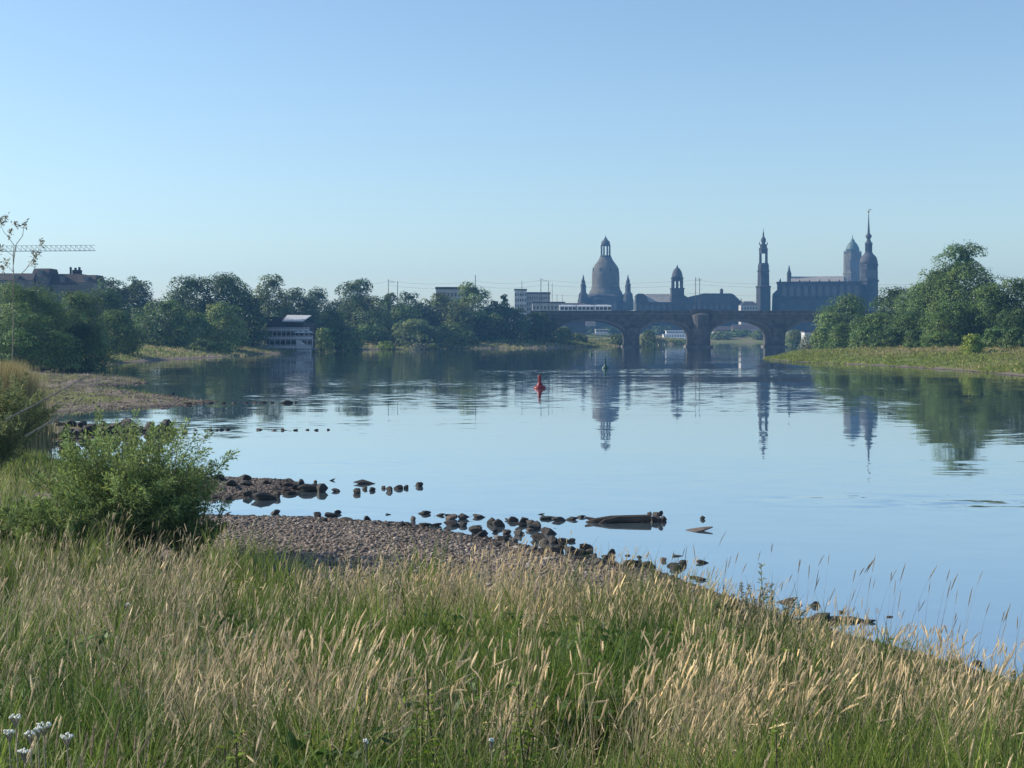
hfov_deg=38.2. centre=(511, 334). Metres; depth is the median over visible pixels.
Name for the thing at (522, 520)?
stone
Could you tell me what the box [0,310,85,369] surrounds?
shrub
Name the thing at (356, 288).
tree
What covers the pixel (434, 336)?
shrub
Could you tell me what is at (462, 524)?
stone
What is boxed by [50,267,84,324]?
apartment house
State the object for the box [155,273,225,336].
tree
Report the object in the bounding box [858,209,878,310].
spire tower
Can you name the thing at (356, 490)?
stone
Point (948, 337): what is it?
shrub
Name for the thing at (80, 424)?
stone
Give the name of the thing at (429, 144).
sky
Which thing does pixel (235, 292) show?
tree
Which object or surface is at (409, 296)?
tree
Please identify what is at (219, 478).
stone
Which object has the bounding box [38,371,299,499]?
spit gravel
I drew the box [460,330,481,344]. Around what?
shrub
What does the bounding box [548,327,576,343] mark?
shrub
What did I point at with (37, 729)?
yarrow
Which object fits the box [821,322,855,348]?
shrub
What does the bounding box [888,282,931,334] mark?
tree
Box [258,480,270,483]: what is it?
stone
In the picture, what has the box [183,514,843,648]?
beach pebbles
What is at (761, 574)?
willow sprout
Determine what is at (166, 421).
stone
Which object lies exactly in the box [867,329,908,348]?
shrub
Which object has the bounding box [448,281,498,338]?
tree
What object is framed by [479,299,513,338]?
tree
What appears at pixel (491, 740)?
yarrow
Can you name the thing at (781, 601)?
stone
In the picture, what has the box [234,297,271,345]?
tree
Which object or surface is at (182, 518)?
willow bush
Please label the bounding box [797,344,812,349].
shrub
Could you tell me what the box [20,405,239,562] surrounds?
willow bush
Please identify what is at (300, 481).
stone
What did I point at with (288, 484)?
stone
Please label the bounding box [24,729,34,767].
yarrow
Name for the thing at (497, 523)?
stone
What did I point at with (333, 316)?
tree
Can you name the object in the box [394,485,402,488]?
stone
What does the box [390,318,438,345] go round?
shrub
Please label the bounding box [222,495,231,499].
stone
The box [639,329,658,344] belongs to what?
shrub
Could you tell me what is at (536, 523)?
stone
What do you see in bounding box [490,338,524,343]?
shrub
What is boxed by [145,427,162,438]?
stone
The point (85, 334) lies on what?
shrub
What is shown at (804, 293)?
court church
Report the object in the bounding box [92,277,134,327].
tree
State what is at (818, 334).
shrub
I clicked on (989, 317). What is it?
tree
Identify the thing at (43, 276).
apartment house
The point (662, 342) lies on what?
shrub
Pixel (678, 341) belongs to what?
shrub
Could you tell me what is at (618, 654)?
green grass
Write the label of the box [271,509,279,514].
stone
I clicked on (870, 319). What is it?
tree
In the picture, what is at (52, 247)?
tower crane
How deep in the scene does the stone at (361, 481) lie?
49.62 m
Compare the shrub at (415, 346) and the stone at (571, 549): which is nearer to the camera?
the stone at (571, 549)
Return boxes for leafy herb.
[219,731,245,767]
[406,668,445,767]
[494,681,541,767]
[760,730,781,767]
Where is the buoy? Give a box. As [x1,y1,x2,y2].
[534,374,545,388]
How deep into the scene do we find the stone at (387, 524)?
37.74 m
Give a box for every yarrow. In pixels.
[3,729,14,767]
[9,713,20,767]
[17,747,30,765]
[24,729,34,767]
[34,725,42,767]
[36,721,51,767]
[60,732,72,767]
[363,738,368,767]
[488,738,493,762]
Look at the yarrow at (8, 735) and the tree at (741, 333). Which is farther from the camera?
the tree at (741, 333)
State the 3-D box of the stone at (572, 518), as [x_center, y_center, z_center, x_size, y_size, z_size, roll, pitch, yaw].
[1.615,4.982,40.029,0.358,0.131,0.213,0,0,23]
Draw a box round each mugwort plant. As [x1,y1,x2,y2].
[698,582,774,626]
[710,597,794,641]
[731,590,814,644]
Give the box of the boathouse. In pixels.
[258,315,317,352]
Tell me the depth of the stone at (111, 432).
70.96 m
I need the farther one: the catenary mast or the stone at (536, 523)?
the catenary mast
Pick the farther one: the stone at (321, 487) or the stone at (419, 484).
the stone at (419, 484)
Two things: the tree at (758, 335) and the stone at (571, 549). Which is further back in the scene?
the tree at (758, 335)
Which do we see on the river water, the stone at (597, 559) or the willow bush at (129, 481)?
the stone at (597, 559)
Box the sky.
[0,0,1023,332]
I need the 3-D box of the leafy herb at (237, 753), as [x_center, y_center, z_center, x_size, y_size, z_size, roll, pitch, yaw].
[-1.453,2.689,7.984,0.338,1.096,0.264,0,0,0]
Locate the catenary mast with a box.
[695,277,700,308]
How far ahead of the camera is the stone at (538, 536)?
36.05 m
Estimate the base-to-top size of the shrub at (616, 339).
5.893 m
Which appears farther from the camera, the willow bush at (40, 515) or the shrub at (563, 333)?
the shrub at (563, 333)
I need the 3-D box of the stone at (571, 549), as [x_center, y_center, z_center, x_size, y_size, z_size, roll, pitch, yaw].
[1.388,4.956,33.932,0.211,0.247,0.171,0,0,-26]
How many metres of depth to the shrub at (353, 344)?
466.42 m
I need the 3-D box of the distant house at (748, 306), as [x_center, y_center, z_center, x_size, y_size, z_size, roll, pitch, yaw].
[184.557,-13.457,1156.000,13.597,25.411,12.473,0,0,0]
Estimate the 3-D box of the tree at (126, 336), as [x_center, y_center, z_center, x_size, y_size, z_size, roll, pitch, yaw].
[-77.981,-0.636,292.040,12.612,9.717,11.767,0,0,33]
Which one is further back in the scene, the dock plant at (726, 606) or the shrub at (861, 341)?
the shrub at (861, 341)
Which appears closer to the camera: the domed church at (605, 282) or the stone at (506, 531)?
the stone at (506, 531)
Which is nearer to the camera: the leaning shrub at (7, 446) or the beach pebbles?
the beach pebbles
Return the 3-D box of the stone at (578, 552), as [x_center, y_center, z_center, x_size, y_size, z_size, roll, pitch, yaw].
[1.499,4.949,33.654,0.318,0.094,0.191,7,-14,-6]
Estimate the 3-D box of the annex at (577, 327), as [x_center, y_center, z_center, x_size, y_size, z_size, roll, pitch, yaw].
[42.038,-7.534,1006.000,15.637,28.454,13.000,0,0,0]
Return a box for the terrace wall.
[585,326,684,333]
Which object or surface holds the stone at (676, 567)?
on the ground at (132, 400)
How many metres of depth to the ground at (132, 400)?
101.19 m
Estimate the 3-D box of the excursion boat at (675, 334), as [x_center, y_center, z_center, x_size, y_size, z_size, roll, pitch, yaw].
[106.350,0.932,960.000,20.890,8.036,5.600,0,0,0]
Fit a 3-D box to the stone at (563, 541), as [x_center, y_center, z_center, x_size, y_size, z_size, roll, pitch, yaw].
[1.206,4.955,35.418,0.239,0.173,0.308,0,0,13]
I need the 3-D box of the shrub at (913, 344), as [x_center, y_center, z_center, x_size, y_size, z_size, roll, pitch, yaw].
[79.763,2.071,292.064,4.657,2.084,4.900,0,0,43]
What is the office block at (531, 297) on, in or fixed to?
on the ground at (132, 400)
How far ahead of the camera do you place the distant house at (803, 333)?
720.00 m
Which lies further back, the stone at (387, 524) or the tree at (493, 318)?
the tree at (493, 318)
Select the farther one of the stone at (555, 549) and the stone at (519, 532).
the stone at (519, 532)
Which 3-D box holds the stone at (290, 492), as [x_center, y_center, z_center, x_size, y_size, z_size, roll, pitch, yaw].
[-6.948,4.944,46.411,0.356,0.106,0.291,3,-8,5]
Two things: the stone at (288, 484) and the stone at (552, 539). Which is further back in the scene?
the stone at (288, 484)
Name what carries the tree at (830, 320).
on the ground at (132, 400)
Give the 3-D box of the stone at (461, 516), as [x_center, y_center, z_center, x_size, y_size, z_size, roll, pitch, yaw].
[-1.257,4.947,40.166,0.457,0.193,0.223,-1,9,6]
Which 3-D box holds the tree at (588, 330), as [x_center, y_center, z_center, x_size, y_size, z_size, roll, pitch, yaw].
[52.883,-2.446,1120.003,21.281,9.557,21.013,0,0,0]
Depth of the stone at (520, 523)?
38.61 m
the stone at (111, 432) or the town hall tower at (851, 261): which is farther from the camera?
the town hall tower at (851, 261)
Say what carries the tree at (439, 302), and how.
on the ground at (132, 400)
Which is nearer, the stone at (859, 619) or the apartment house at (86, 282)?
the stone at (859, 619)
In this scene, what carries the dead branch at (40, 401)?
attached to the leaning shrub at (7, 446)
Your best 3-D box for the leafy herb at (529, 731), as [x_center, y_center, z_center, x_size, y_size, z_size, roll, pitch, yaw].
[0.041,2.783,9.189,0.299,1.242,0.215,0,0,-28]
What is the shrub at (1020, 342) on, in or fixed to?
on the ground at (132, 400)
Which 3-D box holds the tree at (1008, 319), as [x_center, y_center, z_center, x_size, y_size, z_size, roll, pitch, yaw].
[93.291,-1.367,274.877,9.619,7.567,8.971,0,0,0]
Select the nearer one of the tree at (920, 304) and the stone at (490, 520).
the stone at (490, 520)
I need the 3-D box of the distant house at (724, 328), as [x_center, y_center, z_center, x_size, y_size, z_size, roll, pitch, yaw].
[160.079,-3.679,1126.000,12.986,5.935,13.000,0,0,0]
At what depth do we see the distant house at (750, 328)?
1131.59 m
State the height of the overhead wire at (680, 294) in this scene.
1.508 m
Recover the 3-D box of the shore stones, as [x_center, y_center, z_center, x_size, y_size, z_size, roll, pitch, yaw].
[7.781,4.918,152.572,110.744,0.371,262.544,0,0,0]
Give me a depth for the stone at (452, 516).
40.09 m
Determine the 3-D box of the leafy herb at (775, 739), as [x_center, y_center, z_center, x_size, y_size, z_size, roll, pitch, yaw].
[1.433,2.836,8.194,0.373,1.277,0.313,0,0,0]
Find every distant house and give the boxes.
[713,326,731,332]
[731,324,754,332]
[738,301,757,329]
[801,331,813,343]
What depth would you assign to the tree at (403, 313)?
552.16 m
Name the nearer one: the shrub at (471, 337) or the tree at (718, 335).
the shrub at (471, 337)
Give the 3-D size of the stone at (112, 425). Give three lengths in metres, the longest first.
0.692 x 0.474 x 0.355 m
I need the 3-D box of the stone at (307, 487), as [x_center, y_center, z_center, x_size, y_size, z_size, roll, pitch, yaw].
[-6.531,4.891,47.257,0.564,0.258,0.509,0,0,43]
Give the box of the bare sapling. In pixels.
[0,212,44,363]
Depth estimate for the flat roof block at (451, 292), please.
660.00 m
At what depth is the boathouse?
412.75 m
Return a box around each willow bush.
[0,480,120,566]
[0,493,34,560]
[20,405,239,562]
[152,484,226,567]
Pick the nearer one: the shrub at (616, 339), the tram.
the tram
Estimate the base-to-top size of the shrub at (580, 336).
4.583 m
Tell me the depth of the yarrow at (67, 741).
7.30 m
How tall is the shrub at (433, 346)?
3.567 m
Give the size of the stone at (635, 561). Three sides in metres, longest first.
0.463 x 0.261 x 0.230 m
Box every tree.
[0,280,80,366]
[54,289,112,353]
[69,287,137,340]
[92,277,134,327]
[99,308,151,354]
[122,276,157,332]
[131,298,205,346]
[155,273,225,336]
[175,310,217,341]
[199,271,262,335]
[203,300,251,348]
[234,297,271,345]
[250,274,294,333]
[276,287,321,335]
[301,286,345,336]
[315,308,351,348]
[331,277,378,327]
[342,294,395,338]
[376,292,398,335]
[380,304,428,339]
[394,291,435,325]
[417,292,456,334]
[435,301,481,338]
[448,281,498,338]
[468,310,511,340]
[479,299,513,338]
[497,306,531,340]
[500,294,509,322]
[522,310,556,341]
[585,326,594,333]
[602,327,621,334]
[647,325,674,334]
[710,330,732,339]
[729,329,756,336]
[748,330,762,339]
[785,329,800,344]
[799,334,812,345]
[810,292,872,343]
[814,311,844,343]
[845,310,895,346]
[868,286,908,324]
[880,308,930,341]
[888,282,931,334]
[902,266,963,329]
[915,299,984,344]
[918,239,1008,332]
[961,281,1010,339]
[988,277,1023,328]
[990,307,1023,340]
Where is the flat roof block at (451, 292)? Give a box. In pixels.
[435,287,468,312]
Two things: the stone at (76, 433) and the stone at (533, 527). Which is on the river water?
the stone at (533, 527)
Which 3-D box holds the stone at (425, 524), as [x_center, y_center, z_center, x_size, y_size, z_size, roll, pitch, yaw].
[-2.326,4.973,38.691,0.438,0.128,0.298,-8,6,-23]
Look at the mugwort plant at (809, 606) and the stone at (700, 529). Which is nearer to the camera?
the mugwort plant at (809, 606)
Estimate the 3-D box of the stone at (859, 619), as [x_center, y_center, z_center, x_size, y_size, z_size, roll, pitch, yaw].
[5.987,4.982,25.890,0.506,0.090,0.409,5,2,-9]
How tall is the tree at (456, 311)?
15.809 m
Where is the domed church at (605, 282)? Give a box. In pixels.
[578,235,633,325]
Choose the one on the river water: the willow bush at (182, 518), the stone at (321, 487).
the stone at (321, 487)
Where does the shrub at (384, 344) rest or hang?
on the ground at (132, 400)
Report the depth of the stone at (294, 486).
47.53 m
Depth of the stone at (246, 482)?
47.67 m
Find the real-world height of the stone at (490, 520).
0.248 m
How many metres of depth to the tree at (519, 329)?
586.03 m
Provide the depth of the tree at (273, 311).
467.93 m
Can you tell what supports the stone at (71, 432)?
on the stone
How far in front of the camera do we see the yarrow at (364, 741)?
8.20 m
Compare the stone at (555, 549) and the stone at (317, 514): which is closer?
the stone at (555, 549)
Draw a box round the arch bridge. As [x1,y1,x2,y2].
[530,309,889,346]
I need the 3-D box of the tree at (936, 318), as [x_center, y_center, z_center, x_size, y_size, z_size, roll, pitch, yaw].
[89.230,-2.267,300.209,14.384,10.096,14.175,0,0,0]
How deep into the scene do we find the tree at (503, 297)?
593.10 m
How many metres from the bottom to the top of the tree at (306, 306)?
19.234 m
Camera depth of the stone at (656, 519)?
39.47 m
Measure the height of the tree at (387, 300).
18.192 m
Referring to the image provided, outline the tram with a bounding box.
[559,302,610,310]
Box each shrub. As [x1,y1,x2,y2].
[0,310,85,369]
[0,372,64,461]
[0,411,27,467]
[48,320,117,369]
[190,338,213,347]
[203,341,237,352]
[315,327,334,351]
[330,326,367,350]
[349,323,392,342]
[375,341,395,348]
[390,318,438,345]
[407,342,427,349]
[418,326,445,348]
[427,343,441,349]
[439,323,470,346]
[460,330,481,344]
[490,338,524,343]
[522,340,544,343]
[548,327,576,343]
[567,333,588,342]
[607,334,622,345]
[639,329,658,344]
[651,337,668,344]
[668,339,685,343]
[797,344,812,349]
[809,326,831,349]
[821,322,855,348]
[847,324,880,348]
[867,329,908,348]
[902,329,924,345]
[902,341,925,349]
[920,330,959,347]
[959,333,985,354]
[979,326,1005,347]
[996,327,1023,348]
[1015,334,1023,346]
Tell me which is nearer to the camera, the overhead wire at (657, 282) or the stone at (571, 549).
the stone at (571, 549)
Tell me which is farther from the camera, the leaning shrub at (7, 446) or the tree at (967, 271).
the tree at (967, 271)
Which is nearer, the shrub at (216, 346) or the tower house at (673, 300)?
the shrub at (216, 346)
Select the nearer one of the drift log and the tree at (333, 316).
the drift log
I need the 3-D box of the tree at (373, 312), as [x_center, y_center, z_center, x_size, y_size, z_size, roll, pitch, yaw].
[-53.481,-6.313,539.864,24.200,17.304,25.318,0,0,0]
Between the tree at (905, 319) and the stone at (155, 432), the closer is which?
the stone at (155, 432)
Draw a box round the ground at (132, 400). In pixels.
[0,330,1023,718]
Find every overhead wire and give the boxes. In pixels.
[377,280,903,284]
[390,285,871,287]
[547,293,881,296]
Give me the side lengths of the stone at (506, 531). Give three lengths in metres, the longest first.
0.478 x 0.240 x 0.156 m
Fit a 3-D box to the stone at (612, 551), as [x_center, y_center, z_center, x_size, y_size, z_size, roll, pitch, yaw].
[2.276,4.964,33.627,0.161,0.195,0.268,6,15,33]
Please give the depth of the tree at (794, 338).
757.29 m
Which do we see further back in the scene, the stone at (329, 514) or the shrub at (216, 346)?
the shrub at (216, 346)
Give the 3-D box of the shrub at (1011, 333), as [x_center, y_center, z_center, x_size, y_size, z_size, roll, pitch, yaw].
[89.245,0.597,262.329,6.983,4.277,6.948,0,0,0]
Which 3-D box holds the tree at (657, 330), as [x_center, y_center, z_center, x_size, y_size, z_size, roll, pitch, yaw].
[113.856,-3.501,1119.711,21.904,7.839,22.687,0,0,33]
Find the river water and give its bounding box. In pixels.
[25,342,1023,679]
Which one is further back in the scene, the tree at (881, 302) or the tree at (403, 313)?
the tree at (403, 313)
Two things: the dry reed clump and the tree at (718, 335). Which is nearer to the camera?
the dry reed clump
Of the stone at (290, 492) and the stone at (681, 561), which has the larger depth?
the stone at (290, 492)
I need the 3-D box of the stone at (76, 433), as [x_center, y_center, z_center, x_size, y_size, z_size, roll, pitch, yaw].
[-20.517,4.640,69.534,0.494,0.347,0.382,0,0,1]
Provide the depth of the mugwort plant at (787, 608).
21.76 m
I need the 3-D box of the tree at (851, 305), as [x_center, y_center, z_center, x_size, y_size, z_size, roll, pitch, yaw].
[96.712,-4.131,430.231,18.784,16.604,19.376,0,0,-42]
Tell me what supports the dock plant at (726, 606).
on the ground at (132, 400)
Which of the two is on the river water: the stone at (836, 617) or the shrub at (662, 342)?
the stone at (836, 617)
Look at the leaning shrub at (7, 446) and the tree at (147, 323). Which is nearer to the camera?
the leaning shrub at (7, 446)
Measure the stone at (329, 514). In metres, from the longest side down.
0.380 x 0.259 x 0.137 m
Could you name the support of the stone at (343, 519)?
on the river water
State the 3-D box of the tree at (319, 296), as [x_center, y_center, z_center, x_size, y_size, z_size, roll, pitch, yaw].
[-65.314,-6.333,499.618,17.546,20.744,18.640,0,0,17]
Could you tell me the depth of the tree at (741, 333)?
1060.97 m
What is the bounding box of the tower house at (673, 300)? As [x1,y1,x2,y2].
[634,266,741,325]
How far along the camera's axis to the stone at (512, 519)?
39.59 m
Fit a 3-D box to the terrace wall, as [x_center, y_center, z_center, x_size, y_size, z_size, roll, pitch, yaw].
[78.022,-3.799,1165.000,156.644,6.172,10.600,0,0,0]
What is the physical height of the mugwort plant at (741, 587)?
0.945 m
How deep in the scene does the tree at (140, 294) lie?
427.86 m
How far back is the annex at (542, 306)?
800.00 m
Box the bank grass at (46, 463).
[0,337,1023,514]
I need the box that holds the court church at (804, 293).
[742,228,861,330]
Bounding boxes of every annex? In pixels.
[532,302,564,332]
[565,303,584,333]
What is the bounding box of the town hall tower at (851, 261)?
[843,234,861,280]
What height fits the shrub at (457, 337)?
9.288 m
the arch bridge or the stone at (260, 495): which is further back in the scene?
the arch bridge
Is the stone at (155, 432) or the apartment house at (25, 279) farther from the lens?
the apartment house at (25, 279)
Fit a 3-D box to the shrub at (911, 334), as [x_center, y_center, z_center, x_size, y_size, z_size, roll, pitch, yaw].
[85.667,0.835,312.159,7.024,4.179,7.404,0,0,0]
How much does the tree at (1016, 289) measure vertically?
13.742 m
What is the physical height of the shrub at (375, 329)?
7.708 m
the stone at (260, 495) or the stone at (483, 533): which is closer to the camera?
the stone at (483, 533)
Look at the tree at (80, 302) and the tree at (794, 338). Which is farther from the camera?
the tree at (794, 338)
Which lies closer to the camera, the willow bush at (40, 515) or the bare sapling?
the willow bush at (40, 515)
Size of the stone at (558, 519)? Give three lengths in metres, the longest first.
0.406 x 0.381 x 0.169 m
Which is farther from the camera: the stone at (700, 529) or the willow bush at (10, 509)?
the stone at (700, 529)
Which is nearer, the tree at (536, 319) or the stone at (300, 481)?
the stone at (300, 481)
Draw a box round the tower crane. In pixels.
[0,245,95,252]
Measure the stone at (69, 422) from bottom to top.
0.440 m
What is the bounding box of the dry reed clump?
[0,356,61,450]
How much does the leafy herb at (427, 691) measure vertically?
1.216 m
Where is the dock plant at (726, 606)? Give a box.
[718,585,734,629]
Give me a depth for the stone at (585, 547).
34.17 m
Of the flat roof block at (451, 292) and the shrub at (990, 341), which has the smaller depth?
the shrub at (990, 341)
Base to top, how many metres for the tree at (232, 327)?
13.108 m
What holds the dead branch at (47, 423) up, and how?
attached to the leaning shrub at (7, 446)
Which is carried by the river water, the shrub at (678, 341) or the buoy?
the buoy
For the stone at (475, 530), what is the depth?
37.21 m
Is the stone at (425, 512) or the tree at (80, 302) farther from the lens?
the tree at (80, 302)
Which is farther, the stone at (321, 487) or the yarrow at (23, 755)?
the stone at (321, 487)
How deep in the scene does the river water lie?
61.88 m
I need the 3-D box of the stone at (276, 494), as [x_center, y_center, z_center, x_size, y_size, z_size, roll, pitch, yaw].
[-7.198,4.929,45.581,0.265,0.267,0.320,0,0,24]
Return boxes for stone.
[58,429,73,439]
[65,419,76,426]
[73,430,80,436]
[77,422,85,426]
[84,423,98,435]
[106,427,117,434]
[109,423,121,429]
[145,421,154,429]
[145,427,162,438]
[161,419,172,431]
[211,474,224,480]
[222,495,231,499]
[225,479,237,485]
[235,474,251,480]
[239,480,252,485]
[243,491,252,496]
[251,491,276,499]
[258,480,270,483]
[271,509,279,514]
[272,491,280,497]
[282,482,293,486]
[284,491,295,493]
[291,484,299,489]
[297,479,304,484]
[297,484,316,491]
[314,512,320,516]
[316,483,327,492]
[316,518,326,522]
[324,512,337,517]
[337,517,353,521]
[353,488,360,492]
[354,479,374,483]
[380,523,392,526]
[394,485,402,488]
[416,482,422,486]
[418,523,431,526]
[421,511,430,514]
[443,520,458,526]
[445,514,456,518]
[457,513,472,518]
[459,521,466,526]
[470,527,482,533]
[477,530,487,536]
[486,517,494,524]
[491,519,504,526]
[497,536,509,540]
[503,529,510,534]
[507,516,518,521]
[513,529,522,535]
[515,522,526,525]
[519,517,528,522]
[526,524,538,529]
[530,532,546,539]
[532,521,540,526]
[539,516,553,519]
[540,527,556,534]
[547,547,560,551]
[548,536,557,543]
[551,517,565,521]
[554,544,563,550]
[557,538,566,543]
[565,516,577,519]
[568,546,575,553]
[571,550,584,554]
[579,543,592,550]
[593,557,605,563]
[605,560,618,565]
[607,549,615,554]
[623,559,638,565]
[651,516,661,521]
[670,563,683,569]
[679,560,686,564]
[686,527,712,531]
[776,597,797,604]
[807,613,829,622]
[825,616,846,622]
[844,616,863,622]
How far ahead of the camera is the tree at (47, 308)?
213.78 m
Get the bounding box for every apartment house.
[0,273,35,316]
[32,268,58,316]
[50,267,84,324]
[77,275,104,314]
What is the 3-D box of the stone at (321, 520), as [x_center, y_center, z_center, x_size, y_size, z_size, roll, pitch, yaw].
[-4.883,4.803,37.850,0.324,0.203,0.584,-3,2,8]
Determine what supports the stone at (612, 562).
on the river water
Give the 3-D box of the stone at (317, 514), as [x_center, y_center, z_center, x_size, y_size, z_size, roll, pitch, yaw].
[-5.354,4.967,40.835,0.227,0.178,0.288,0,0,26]
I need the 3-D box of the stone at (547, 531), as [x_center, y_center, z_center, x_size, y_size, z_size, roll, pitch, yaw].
[0.907,4.954,37.130,0.433,0.229,0.210,12,-5,9]
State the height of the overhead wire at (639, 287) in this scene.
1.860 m
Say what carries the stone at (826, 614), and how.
on the ground at (132, 400)
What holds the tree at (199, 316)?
on the ground at (132, 400)
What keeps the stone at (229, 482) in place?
on the ground at (132, 400)
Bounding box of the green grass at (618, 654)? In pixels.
[0,510,1023,767]
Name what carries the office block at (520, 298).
on the ground at (132, 400)
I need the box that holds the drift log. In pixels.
[585,515,650,523]
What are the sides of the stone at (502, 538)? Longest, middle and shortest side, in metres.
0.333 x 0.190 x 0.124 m
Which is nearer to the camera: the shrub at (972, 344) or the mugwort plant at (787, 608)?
the mugwort plant at (787, 608)
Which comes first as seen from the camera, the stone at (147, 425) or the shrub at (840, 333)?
the stone at (147, 425)
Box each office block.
[514,289,526,321]
[526,292,550,323]
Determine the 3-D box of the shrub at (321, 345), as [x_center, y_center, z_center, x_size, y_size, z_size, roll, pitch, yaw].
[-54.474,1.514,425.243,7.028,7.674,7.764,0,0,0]
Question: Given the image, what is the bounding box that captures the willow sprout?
[756,563,769,624]
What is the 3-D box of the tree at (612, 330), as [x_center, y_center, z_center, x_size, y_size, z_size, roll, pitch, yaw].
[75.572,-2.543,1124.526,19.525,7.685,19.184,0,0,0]
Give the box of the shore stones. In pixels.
[52,361,1014,625]
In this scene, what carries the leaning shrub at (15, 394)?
on the ground at (132, 400)
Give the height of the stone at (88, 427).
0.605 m
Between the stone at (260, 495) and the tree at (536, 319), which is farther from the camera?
the tree at (536, 319)
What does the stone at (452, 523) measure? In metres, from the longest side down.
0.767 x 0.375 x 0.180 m
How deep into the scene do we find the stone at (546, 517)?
40.06 m
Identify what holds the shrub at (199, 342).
on the ground at (132, 400)
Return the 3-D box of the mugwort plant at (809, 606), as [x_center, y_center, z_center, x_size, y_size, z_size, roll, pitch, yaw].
[3.960,4.306,22.284,1.244,0.917,0.735,0,0,0]
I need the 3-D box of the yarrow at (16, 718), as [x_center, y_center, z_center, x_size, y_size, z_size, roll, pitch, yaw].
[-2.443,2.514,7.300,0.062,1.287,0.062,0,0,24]
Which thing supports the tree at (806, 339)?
on the ground at (132, 400)
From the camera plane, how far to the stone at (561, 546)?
34.25 m
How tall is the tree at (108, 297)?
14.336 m
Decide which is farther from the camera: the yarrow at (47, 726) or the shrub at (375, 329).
the shrub at (375, 329)
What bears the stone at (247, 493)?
on the ground at (132, 400)
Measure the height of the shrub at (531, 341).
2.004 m
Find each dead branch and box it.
[6,372,94,420]
[25,399,85,436]
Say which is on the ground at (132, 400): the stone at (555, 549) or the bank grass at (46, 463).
the bank grass at (46, 463)
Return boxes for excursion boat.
[592,329,610,334]
[663,330,685,338]

